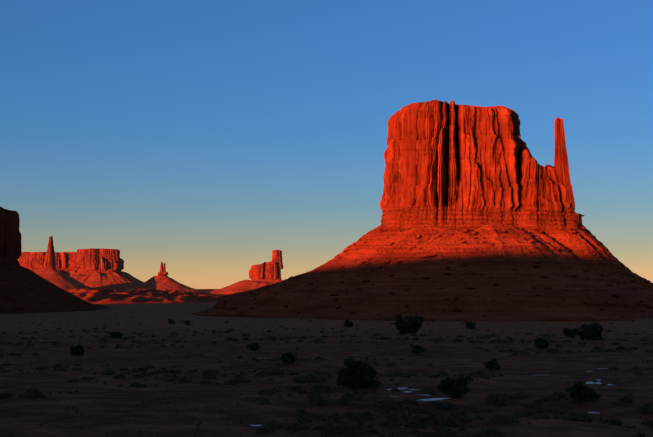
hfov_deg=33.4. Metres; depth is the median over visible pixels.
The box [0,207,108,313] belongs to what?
sentinel mesa
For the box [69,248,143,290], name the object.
mesa
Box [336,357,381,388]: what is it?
juniper
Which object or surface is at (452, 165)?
mitten
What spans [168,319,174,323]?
bush
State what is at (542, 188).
rock ridge
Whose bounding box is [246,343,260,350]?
bush
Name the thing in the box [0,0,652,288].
sky
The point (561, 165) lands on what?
mitten thumb
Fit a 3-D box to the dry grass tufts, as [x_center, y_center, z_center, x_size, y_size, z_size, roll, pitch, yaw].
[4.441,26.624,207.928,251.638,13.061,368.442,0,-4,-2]
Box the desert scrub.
[0,317,652,436]
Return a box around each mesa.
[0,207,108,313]
[18,252,76,274]
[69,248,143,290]
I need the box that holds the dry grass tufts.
[0,342,640,436]
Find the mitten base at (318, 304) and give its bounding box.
[191,211,652,321]
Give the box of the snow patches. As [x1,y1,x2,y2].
[251,368,610,427]
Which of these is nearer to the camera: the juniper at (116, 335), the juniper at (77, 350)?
the juniper at (77, 350)
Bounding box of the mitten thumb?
[554,117,581,229]
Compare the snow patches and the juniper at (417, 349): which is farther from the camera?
the juniper at (417, 349)
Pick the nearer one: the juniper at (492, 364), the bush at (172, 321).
the juniper at (492, 364)
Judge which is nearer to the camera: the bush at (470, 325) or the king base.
the bush at (470, 325)
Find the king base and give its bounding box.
[200,262,282,301]
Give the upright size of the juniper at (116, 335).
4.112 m
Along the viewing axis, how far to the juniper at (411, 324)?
792.90 m
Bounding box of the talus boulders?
[206,223,652,317]
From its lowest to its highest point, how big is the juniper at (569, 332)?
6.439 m
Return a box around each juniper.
[70,344,84,355]
[107,331,122,338]
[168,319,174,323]
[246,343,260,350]
[280,352,296,362]
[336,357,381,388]
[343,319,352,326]
[394,314,423,333]
[410,344,425,352]
[437,375,472,397]
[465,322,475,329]
[483,359,499,369]
[534,338,548,348]
[563,328,577,337]
[565,381,600,401]
[576,322,602,340]
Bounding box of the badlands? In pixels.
[65,288,221,303]
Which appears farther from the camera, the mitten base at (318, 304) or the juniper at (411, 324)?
the mitten base at (318, 304)
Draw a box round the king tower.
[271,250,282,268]
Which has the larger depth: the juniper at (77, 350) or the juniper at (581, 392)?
the juniper at (77, 350)
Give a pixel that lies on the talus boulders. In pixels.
(418, 236)
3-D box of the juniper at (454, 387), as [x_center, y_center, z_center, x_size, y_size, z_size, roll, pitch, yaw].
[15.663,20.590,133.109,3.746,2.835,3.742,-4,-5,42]
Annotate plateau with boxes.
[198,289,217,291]
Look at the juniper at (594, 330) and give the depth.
548.87 m
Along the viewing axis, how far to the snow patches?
136.77 m
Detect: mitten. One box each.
[379,100,526,230]
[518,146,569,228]
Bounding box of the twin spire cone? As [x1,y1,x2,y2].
[123,272,207,291]
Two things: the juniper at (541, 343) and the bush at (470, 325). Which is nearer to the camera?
the juniper at (541, 343)
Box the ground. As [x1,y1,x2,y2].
[0,303,652,436]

